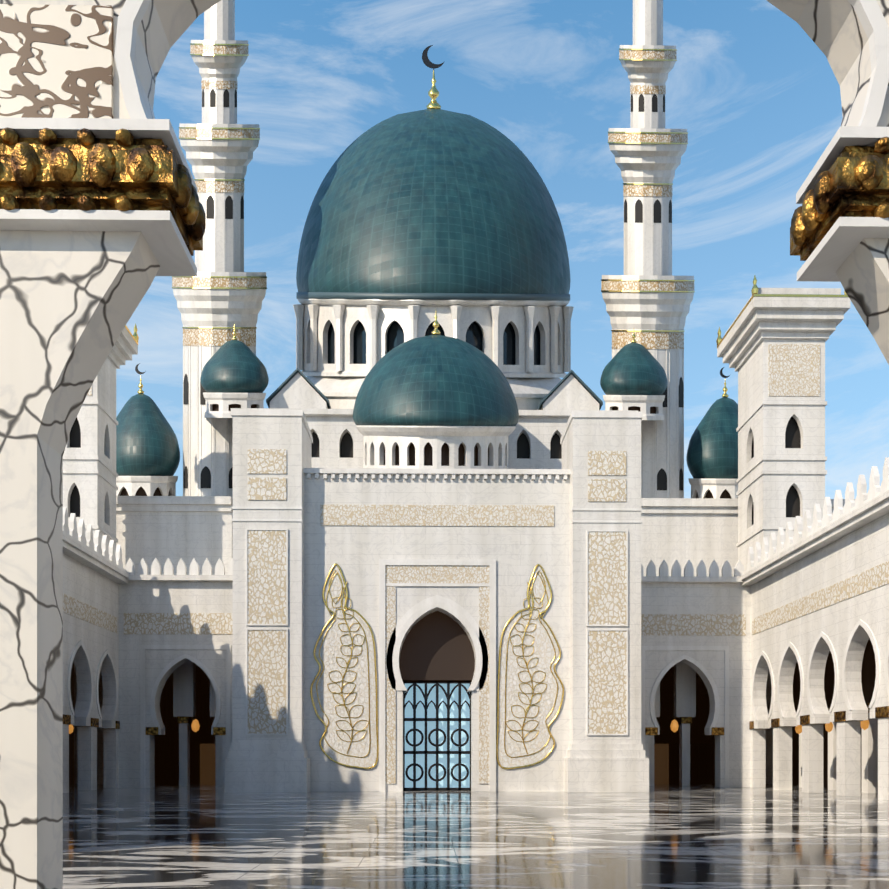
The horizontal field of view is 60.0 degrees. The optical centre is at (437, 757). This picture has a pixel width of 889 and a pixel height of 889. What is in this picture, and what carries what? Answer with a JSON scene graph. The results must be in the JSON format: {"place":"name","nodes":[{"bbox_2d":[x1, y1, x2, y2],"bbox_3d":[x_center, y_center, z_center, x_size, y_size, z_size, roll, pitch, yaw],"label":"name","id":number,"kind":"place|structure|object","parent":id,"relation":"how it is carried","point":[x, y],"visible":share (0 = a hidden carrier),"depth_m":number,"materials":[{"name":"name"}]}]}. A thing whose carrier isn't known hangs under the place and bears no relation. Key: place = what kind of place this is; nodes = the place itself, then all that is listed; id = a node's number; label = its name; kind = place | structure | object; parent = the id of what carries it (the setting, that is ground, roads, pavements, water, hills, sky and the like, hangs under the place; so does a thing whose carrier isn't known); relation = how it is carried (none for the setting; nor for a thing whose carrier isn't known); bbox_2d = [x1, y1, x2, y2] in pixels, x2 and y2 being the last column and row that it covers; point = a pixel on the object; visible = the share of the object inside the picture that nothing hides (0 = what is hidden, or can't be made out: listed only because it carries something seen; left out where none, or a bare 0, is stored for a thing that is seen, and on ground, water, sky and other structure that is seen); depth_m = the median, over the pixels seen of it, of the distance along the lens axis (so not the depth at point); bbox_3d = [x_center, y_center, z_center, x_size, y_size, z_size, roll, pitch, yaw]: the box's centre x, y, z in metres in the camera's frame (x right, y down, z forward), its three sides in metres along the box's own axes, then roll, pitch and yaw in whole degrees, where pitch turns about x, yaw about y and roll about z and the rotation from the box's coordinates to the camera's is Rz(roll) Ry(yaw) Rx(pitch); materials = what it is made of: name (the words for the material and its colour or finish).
{"place":"outdoors","nodes":[
{"label":"outdoors","id":0,"kind":"place"},
{"bbox_2d":[312,565,376,766],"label":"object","id":1,"kind":"object","parent":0,"point":[330,650],"visible":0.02,"depth_m":38.76,"materials":[{"name":"white stone"}]},
{"bbox_2d":[231,408,637,468],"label":"block","id":2,"kind":"structure","parent":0,"point":[330,428],"depth_m":50.41,"materials":[{"name":"white stone"}]},
{"bbox_2d":[203,392,265,417],"bbox_3d":[-13.676,-23.778,51.909,4.840,3.588,3.706,0,0,38],"label":"dome drum","id":3,"kind":"object","parent":2,"relation":"on","point":[223,401],"visible":0.77,"depth_m":50.08,"materials":[{"name":"stone"}]},
{"bbox_2d":[200,340,268,392],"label":"dome","id":4,"kind":"structure","parent":3,"relation":"on","point":[233,366],"depth_m":50.28,"materials":[{"name":"teal tile"}]},
{"bbox_2d":[232,323,236,339],"bbox_3d":[-13.668,-28.655,51.875,0.384,1.215,0.384,0,0,-1],"label":"dome finial","id":5,"kind":"object","parent":4,"relation":"on","point":[234,333],"visible":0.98,"depth_m":51.78,"materials":[{"name":"gold metal"}]},
{"bbox_2d":[212,404,256,410],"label":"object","id":6,"kind":"object","parent":2,"relation":"on","point":[215,407],"visible":0.17,"depth_m":50.76,"materials":[{"name":"black"}]},
{"bbox_2d":[307,376,560,409],"bbox_3d":[-0.296,-28.090,61.848,24.986,14.942,23.189,0,0,-1],"label":"dome base","id":7,"kind":"object","parent":2,"relation":"on","point":[341,392],"visible":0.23,"depth_m":53.59,"materials":[{"name":"stone"}]},
{"bbox_2d":[293,299,573,377],"bbox_3d":[-0.293,-34.276,61.675,23.167,17.990,22.174,0,0,-1],"label":"drum","id":8,"kind":"object","parent":7,"relation":"on","point":[376,318],"visible":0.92,"depth_m":53.85,"materials":[{"name":"stone"}]},
{"bbox_2d":[296,292,569,300],"bbox_3d":[-0.296,-37.069,61.848,22.324,13.682,22.000,0,0,-1],"label":"dome base ring","id":9,"kind":"object","parent":8,"relation":"on","point":[421,296],"visible":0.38,"depth_m":52.31,"materials":[{"name":"white"}]},
{"bbox_2d":[296,109,570,293],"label":"dome","id":10,"kind":"structure","parent":8,"relation":"on","point":[433,201],"depth_m":53.99,"materials":[{"name":"teal tile"}]},
{"bbox_2d":[426,69,440,108],"bbox_3d":[-0.296,-53.593,61.848,1.200,3.963,1.200,0,0,-1],"label":"finial","id":11,"kind":"object","parent":10,"relation":"on","point":[433,93],"visible":0.94,"depth_m":61.59,"materials":[{"name":"gold metal"}]},
{"bbox_2d":[422,45,444,68],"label":"crescent moon","id":12,"kind":"object","parent":11,"relation":"attached to","point":[427,62],"visible":0.98,"depth_m":61.77,"materials":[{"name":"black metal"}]},
{"bbox_2d":[328,321,539,364],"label":"windows","id":13,"kind":"structure","parent":8,"relation":"in","point":[395,336],"depth_m":53.94,"materials":[{"name":"black glass"}]},
{"bbox_2d":[270,373,598,409],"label":"gables","id":14,"kind":"object","parent":2,"relation":"on","point":[298,391],"visible":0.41,"depth_m":51.75,"materials":[{"name":"stone"}]},
{"bbox_2d":[266,368,602,409],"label":"gable roofs","id":15,"kind":"structure","parent":14,"relation":"on","point":[543,400],"depth_m":51.77,"materials":[{"name":"blue"}]},
{"bbox_2d":[603,395,664,419],"bbox_3d":[13.337,-23.778,52.258,4.840,3.588,3.706,0,0,-39],"label":"dome drum","id":16,"kind":"object","parent":2,"relation":"on","point":[644,403],"visible":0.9,"depth_m":50.46,"materials":[{"name":"stone"}]},
{"bbox_2d":[600,343,667,394],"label":"dome","id":17,"kind":"structure","parent":16,"relation":"on","point":[633,369],"depth_m":50.62,"materials":[{"name":"teal tile"}]},
{"bbox_2d":[631,330,636,342],"bbox_3d":[13.330,-28.655,52.223,0.384,1.215,0.384,0,0,-1],"label":"dome finial","id":18,"kind":"object","parent":17,"relation":"on","point":[633,337],"visible":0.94,"depth_m":52.15,"materials":[{"name":"gold metal"}]},
{"bbox_2d":[612,406,655,413],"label":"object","id":19,"kind":"object","parent":16,"relation":"on","point":[636,408],"visible":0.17,"depth_m":51.09,"materials":[{"name":"black"}]},
{"bbox_2d":[63,784,888,888],"bbox_3d":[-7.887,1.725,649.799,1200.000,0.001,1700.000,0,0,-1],"label":"floor","id":20,"kind":"structure","parent":0,"point":[657,836],"depth_m":16.18,"materials":[{"name":"white stone"}]},
{"bbox_2d":[69,661,73,784],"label":"wall","id":21,"kind":"structure","parent":20,"relation":"on","point":[71,758],"depth_m":48.81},
{"bbox_2d":[63,327,137,551],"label":"tower","id":22,"kind":"structure","parent":21,"relation":"on","point":[89,469],"depth_m":44.72,"materials":[{"name":"stone"}]},
{"bbox_2d":[70,417,104,516],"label":"windows","id":23,"kind":"structure","parent":22,"relation":"in","point":[75,436],"depth_m":44.88,"materials":[{"name":"black glass"}]},
{"bbox_2d":[87,385,91,395],"bbox_3d":[-20.973,-22.225,44.425,2.100,2.700,0.050,0,0,-1],"label":"decorative panel","id":24,"kind":"object","parent":22,"relation":"attached to","point":[89,392],"visible":0.07,"depth_m":44.41,"materials":[{"name":"beige stone"}]},
{"bbox_2d":[125,323,138,344],"bbox_3d":[-20.990,-26.415,45.780,4.800,1.320,4.800,0,0,-1],"label":"roof ornament","id":25,"kind":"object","parent":22,"relation":"on","point":[135,337],"visible":0.12,"depth_m":47.88,"materials":[{"name":"gold metal"}]},
{"bbox_2d":[63,534,129,792],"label":"wing","id":26,"kind":"structure","parent":20,"relation":"on","point":[91,578],"depth_m":40.06,"materials":[{"name":"white stone"}]},
{"bbox_2d":[69,725,73,733],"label":"wing lamps","id":27,"kind":"object","parent":26,"relation":"attached to","point":[71,727],"visible":0.12,"depth_m":41.88,"materials":[{"name":"orange glass"}]},
{"bbox_2d":[63,593,116,632],"bbox_3d":[-17.808,-7.425,24.369,0.050,0.900,37.900,0,0,-1],"label":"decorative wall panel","id":28,"kind":"object","parent":26,"relation":"attached to","point":[76,608],"visible":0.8,"depth_m":39.68,"materials":[{"name":"beige stone"}]},
{"bbox_2d":[63,714,119,728],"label":"column capitals","id":29,"kind":"object","parent":26,"relation":"attached to","point":[67,720],"visible":0.33,"depth_m":40.06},
{"bbox_2d":[63,507,125,719],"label":"wing trim","id":30,"kind":"structure","parent":26,"relation":"attached to","point":[97,546],"depth_m":39.76,"materials":[{"name":"white stone"}]},
{"bbox_2d":[119,575,232,787],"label":"back wall","id":31,"kind":"structure","parent":20,"relation":"on","point":[175,593],"depth_m":43.64,"materials":[{"name":"stone"}]},
{"bbox_2d":[124,613,232,634],"bbox_3d":[-14.112,-7.575,43.663,7.300,1.200,0.050,0,0,-1],"label":"frieze","id":32,"kind":"object","parent":31,"relation":"attached to","point":[181,623],"visible":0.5,"depth_m":43.63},
{"bbox_2d":[125,558,232,787],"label":"trim","id":33,"kind":"structure","parent":31,"relation":"attached to","point":[130,568],"depth_m":43.59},
{"bbox_2d":[146,727,225,734],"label":"caps","id":34,"kind":"object","parent":31,"relation":"attached to","point":[216,730],"visible":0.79,"depth_m":43.62,"materials":[{"name":"gold metal"}]},
{"bbox_2d":[155,666,215,783],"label":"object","id":35,"kind":"object","parent":20,"relation":"on","point":[174,726],"depth_m":49.13,"materials":[{"name":"black"}]},
{"bbox_2d":[191,719,199,731],"bbox_3d":[-14.285,-1.875,45.466,0.462,0.800,0.462,0,0,22],"label":"lamp","id":36,"kind":"object","parent":35,"relation":"attached to","point":[195,725],"visible":1,"depth_m":45.31,"materials":[{"name":"orange glass"}]},
{"bbox_2d":[200,744,215,784],"bbox_3d":[-14.332,0.425,49.116,1.600,2.600,0.100,0,0,-1],"label":"door","id":37,"kind":"structure","parent":35,"relation":"attached to","point":[207,764],"depth_m":49.06,"materials":[{"name":"brown"}]},
{"bbox_2d":[173,660,221,785],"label":"inner columns","id":38,"kind":"structure","parent":20,"relation":"on","point":[184,689],"depth_m":46.65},
{"bbox_2d":[177,717,214,723],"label":"caps","id":39,"kind":"object","parent":38,"relation":"attached to","point":[184,719],"visible":0.46,"depth_m":46.57,"materials":[{"name":"gold metal"}]},
{"bbox_2d":[173,0,265,498],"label":"minaret","id":40,"kind":"object","parent":20,"relation":"on","point":[219,158],"visible":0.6,"depth_m":53.41,"materials":[{"name":"stone"}]},
{"bbox_2d":[172,43,266,345],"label":"minaret rings","id":41,"kind":"object","parent":40,"relation":"attached to","point":[207,337],"visible":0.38,"depth_m":53.13,"materials":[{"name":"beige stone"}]},
{"bbox_2d":[185,79,255,495],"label":"minaret panels","id":42,"kind":"object","parent":40,"relation":"attached to","point":[217,328],"visible":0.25,"depth_m":53.44,"materials":[{"name":"white stone"}]},
{"bbox_2d":[225,416,648,792],"bbox_3d":[-0.062,-7.675,43.790,20.800,18.800,12.120,0,0,-1],"label":"portal","id":43,"kind":"object","parent":20,"relation":"on","point":[296,759],"visible":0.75,"depth_m":38.77,"materials":[{"name":"stone"}]},
{"bbox_2d":[310,563,378,768],"bbox_3d":[-4.674,-4.586,38.740,3.431,10.359,0.095,0,0,-1],"label":"motif line","id":44,"kind":"object","parent":43,"relation":"attached to","point":[351,648],"visible":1,"depth_m":38.72,"materials":[{"name":"gold metal"}]},
{"bbox_2d":[356,425,515,468],"bbox_3d":[-0.084,-17.034,45.450,9.529,9.177,9.480,0,0,-1],"label":"drum","id":45,"kind":"object","parent":43,"relation":"on","point":[376,439],"visible":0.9,"depth_m":41.79,"materials":[{"name":"stone"}]},
{"bbox_2d":[353,335,518,425],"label":"dome","id":46,"kind":"structure","parent":45,"relation":"on","point":[435,380],"depth_m":41.99,"materials":[{"name":"teal tile"}]},
{"bbox_2d":[431,312,440,334],"bbox_3d":[-0.084,-25.699,45.450,0.540,1.711,0.540,0,0,-1],"label":"finial","id":47,"kind":"object","parent":46,"relation":"on","point":[435,331],"visible":1,"depth_m":45.32,"materials":[{"name":"gold metal"}]},
{"bbox_2d":[384,442,488,465],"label":"windows","id":48,"kind":"structure","parent":45,"relation":"on","point":[428,455],"depth_m":42.00,"materials":[{"name":"black glass"}]},
{"bbox_2d":[320,504,553,783],"bbox_3d":[0.002,-5.700,38.835,11.800,14.050,0.070,0,0,-1],"label":"portal carving","id":49,"kind":"object","parent":43,"relation":"attached to","point":[436,515],"visible":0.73,"depth_m":38.80},
{"bbox_2d":[231,409,642,791],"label":"facade molding","id":50,"kind":"structure","parent":43,"relation":"attached to","point":[414,613],"depth_m":38.72,"materials":[{"name":"white stone"}]},
{"bbox_2d":[246,529,627,734],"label":"panel frames","id":51,"kind":"structure","parent":43,"relation":"attached to","point":[587,624],"depth_m":38.08,"materials":[{"name":"white stone"}]},
{"bbox_2d":[248,449,625,733],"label":"decorative wall panels","id":52,"kind":"object","parent":43,"relation":"attached to","point":[267,648],"visible":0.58,"depth_m":37.91,"materials":[{"name":"beige stone"}]},
{"bbox_2d":[399,611,474,681],"bbox_3d":[-0.011,-5.875,39.800,4.600,4.000,0.100,0,0,-1],"label":"arched recess","id":53,"kind":"object","parent":43,"relation":"attached to","point":[436,645],"depth_m":39.75,"materials":[{"name":"brown paint"}]},
{"bbox_2d":[402,680,471,790],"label":"entrance gate","id":54,"kind":"structure","parent":43,"relation":"attached to","point":[437,719],"depth_m":39.75,"materials":[{"name":"black metal"}]},
{"bbox_2d":[405,683,469,787],"bbox_3d":[-0.016,-1.125,40.175,4.600,5.700,0.050,0,0,-1],"label":"door glass","id":55,"kind":"object","parent":43,"relation":"attached to","point":[431,725],"depth_m":40.15,"materials":[{"name":"blue glass"}]},
{"bbox_2d":[496,564,563,768],"bbox_3d":[4.678,-4.586,38.860,3.450,10.378,0.095,0,0,-1],"label":"motif line","id":56,"kind":"object","parent":43,"relation":"attached to","point":[525,631],"visible":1,"depth_m":38.84,"materials":[{"name":"gold metal"}]},
{"bbox_2d":[0,0,888,888],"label":"arch wall","id":57,"kind":"structure","parent":20,"relation":"on","point":[70,302],"depth_m":4.97,"materials":[{"name":"stone"}]},
{"bbox_2d":[0,4,112,118],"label":"decorative panel","id":58,"kind":"object","parent":57,"relation":"attached to","point":[56,61],"visible":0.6,"depth_m":4.94,"materials":[{"name":"white stone"}]},
{"bbox_2d":[0,117,888,281],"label":"capital molding","id":59,"kind":"structure","parent":57,"relation":"attached to","point":[842,239],"depth_m":4.92,"materials":[{"name":"white stone"}]},
{"bbox_2d":[0,137,888,260],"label":"gold band","id":60,"kind":"object","parent":59,"relation":"on","point":[849,196],"visible":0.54,"depth_m":4.88,"materials":[{"name":"gold metal"}]},
{"bbox_2d":[0,127,888,245],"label":"gold bosses","id":61,"kind":"object","parent":59,"relation":"on","point":[140,165],"visible":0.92,"depth_m":4.84,"materials":[{"name":"gold metal"}]},
{"bbox_2d":[114,0,888,145],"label":"archivolt","id":62,"kind":"object","parent":57,"relation":"attached to","point":[875,26],"visible":0.79,"depth_m":4.97,"materials":[{"name":"white stone"}]},
{"bbox_2d":[74,496,854,784],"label":"hall","id":63,"kind":"structure","parent":20,"relation":"on","point":[199,529],"depth_m":49.17,"materials":[{"name":"stone"}]},
{"bbox_2d":[120,487,169,495],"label":"windows","id":64,"kind":"structure","parent":63,"relation":"on","point":[140,491],"depth_m":53.78,"materials":[{"name":"black"}]},
{"bbox_2d":[116,476,177,495],"bbox_3d":[-21.431,-18.553,55.626,4.516,5.505,6.569,0,0,-44],"label":"dome drum","id":65,"kind":"object","parent":63,"relation":"on","point":[132,485],"visible":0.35,"depth_m":53.26,"materials":[{"name":"stone"}]},
{"bbox_2d":[116,394,179,475],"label":"dome","id":66,"kind":"structure","parent":65,"relation":"on","point":[147,444],"depth_m":53.48,"materials":[{"name":"teal tile"}]},
{"bbox_2d":[137,374,143,393],"bbox_3d":[-21.417,-26.963,55.575,0.594,1.579,0.404,0,0,35],"label":"finial","id":67,"kind":"object","parent":66,"relation":"on","point":[140,390],"visible":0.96,"depth_m":55.47,"materials":[{"name":"gold metal"}]},
{"bbox_2d":[135,363,145,373],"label":"crescent moon","id":68,"kind":"object","parent":67,"relation":"attached to","point":[137,370],"visible":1,"depth_m":55.54,"materials":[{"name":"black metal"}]},
{"bbox_2d":[688,478,737,498],"bbox_3d":[20.993,-18.553,56.174,4.516,5.505,6.569,0,0,42],"label":"dome drum","id":69,"kind":"object","parent":63,"relation":"on","point":[701,487],"visible":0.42,"depth_m":53.71,"materials":[{"name":"stone"}]},
{"bbox_2d":[686,397,737,478],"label":"dome","id":70,"kind":"structure","parent":69,"relation":"on","point":[712,451],"depth_m":54.02,"materials":[{"name":"teal tile"}]},
{"bbox_2d":[722,379,728,396],"bbox_3d":[20.980,-26.963,56.123,0.594,1.579,0.404,0,0,-37],"label":"finial","id":71,"kind":"object","parent":70,"relation":"on","point":[725,390],"visible":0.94,"depth_m":56.01,"materials":[{"name":"gold metal"}]},
{"bbox_2d":[720,367,729,377],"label":"crescent moon","id":72,"kind":"object","parent":71,"relation":"attached to","point":[722,375],"visible":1,"depth_m":56.09,"materials":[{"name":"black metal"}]},
{"bbox_2d":[697,489,737,498],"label":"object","id":73,"kind":"object","parent":63,"relation":"on","point":[725,494],"depth_m":54.05,"materials":[{"name":"black"}]},
{"bbox_2d":[602,0,693,497],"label":"minaret","id":74,"kind":"object","parent":20,"relation":"on","point":[649,163],"visible":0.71,"depth_m":53.80,"materials":[{"name":"stone"}]},
{"bbox_2d":[601,48,694,348],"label":"minaret rings","id":75,"kind":"object","parent":74,"relation":"attached to","point":[658,340],"visible":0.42,"depth_m":53.53,"materials":[{"name":"beige stone"}]},
{"bbox_2d":[614,83,683,497],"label":"minaret ribs","id":76,"kind":"object","parent":74,"relation":"attached to","point":[660,273],"visible":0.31,"depth_m":54.03,"materials":[{"name":"white stone"}]},
{"bbox_2d":[624,94,682,489],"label":"minaret windows","id":77,"kind":"structure","parent":74,"relation":"attached to","point":[661,479],"depth_m":54.02,"materials":[{"name":"black glass"}]},
{"bbox_2d":[649,661,695,785],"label":"interior columns","id":78,"kind":"structure","parent":20,"relation":"on","point":[684,690],"depth_m":47.05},
{"bbox_2d":[678,717,691,723],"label":"caps","id":79,"kind":"object","parent":78,"relation":"attached to","point":[681,720],"visible":0.43,"depth_m":46.97,"materials":[{"name":"gold metal"}]},
{"bbox_2d":[654,666,714,783],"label":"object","id":80,"kind":"object","parent":20,"relation":"on","point":[661,723],"visible":0.07,"depth_m":49.56,"materials":[{"name":"black"}]},
{"bbox_2d":[654,744,668,783],"bbox_3d":[14.065,0.425,49.483,1.600,2.600,0.100,0,0,-1],"label":"door","id":81,"kind":"structure","parent":80,"relation":"attached to","point":[661,763],"depth_m":49.44,"materials":[{"name":"brown"}]},
{"bbox_2d":[670,719,678,732],"bbox_3d":[14.112,-1.875,45.833,0.462,0.800,0.462,0,0,-23],"label":"lamp","id":82,"kind":"object","parent":80,"relation":"attached to","point":[674,725],"visible":1,"depth_m":45.68,"materials":[{"name":"orange glass"}]},
{"bbox_2d":[641,576,750,787],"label":"back wall","id":83,"kind":"structure","parent":20,"relation":"on","point":[695,595],"depth_m":44.06,"materials":[{"name":"stone"}]},
{"bbox_2d":[645,727,723,735],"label":"caps","id":84,"kind":"object","parent":83,"relation":"attached to","point":[651,731],"visible":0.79,"depth_m":43.98,"materials":[{"name":"gold metal"}]},
{"bbox_2d":[641,559,743,787],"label":"trim","id":85,"kind":"structure","parent":83,"relation":"attached to","point":[726,569],"depth_m":43.95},
{"bbox_2d":[641,614,745,635],"bbox_3d":[13.986,-7.575,44.026,7.300,1.200,0.050,0,0,-1],"label":"frieze","id":86,"kind":"object","parent":83,"relation":"attached to","point":[700,624],"visible":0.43,"depth_m":44.01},
{"bbox_2d":[741,490,888,799],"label":"wing","id":87,"kind":"structure","parent":20,"relation":"on","point":[852,543],"depth_m":36.53,"materials":[{"name":"white stone"}]},
{"bbox_2d":[743,457,888,720],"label":"wing trim","id":88,"kind":"structure","parent":87,"relation":"attached to","point":[771,549],"depth_m":35.25,"materials":[{"name":"white stone"}]},
{"bbox_2d":[749,706,888,728],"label":"column capitals","id":89,"kind":"object","parent":87,"relation":"attached to","point":[880,712],"visible":0.5,"depth_m":34.70,"materials":[{"name":"gold metal"}]},
{"bbox_2d":[752,561,888,634],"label":"decorative frieze","id":90,"kind":"object","parent":87,"relation":"attached to","point":[875,577],"visible":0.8,"depth_m":35.65,"materials":[{"name":"beige stone"}]},
{"bbox_2d":[795,720,868,733],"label":"lanterns","id":91,"kind":"object","parent":87,"relation":"attached to","point":[829,726],"visible":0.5,"depth_m":39.16,"materials":[{"name":"orange glass"}]},
{"bbox_2d":[792,638,875,788],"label":"openings","id":92,"kind":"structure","parent":20,"relation":"on","point":[868,673],"depth_m":45.24,"materials":[{"name":"black"}]},
{"bbox_2d":[799,713,877,792],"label":"arcade pillars","id":93,"kind":"structure","parent":20,"relation":"on","point":[870,759],"depth_m":37.66,"materials":[{"name":"white stone"}]},
{"bbox_2d":[116,0,888,498],"label":"sky","id":94,"kind":"structure","parent":0,"point":[757,101],"materials":[{"name":"blue"}]},
{"bbox_2d":[498,566,561,767],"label":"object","id":95,"kind":"object","parent":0,"point":[543,652],"depth_m":38.88,"materials":[{"name":"white stone"}]},
{"bbox_2d":[717,288,849,570],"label":"tower","id":96,"kind":"structure","parent":0,"point":[772,471],"depth_m":44.53,"materials":[{"name":"white stone"}]},
{"bbox_2d":[716,276,847,347],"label":"trim","id":97,"kind":"structure","parent":96,"relation":"on","point":[754,292],"depth_m":43.56,"materials":[{"name":"gold metal"}]},
{"bbox_2d":[768,344,819,396],"bbox_3d":[20.630,-22.375,44.512,3.000,3.000,0.050,0,0,-1],"label":"decorative panel","id":98,"kind":"object","parent":96,"relation":"attached to","point":[793,369],"visible":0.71,"depth_m":44.49,"materials":[{"name":"beige stone"}]}
]}

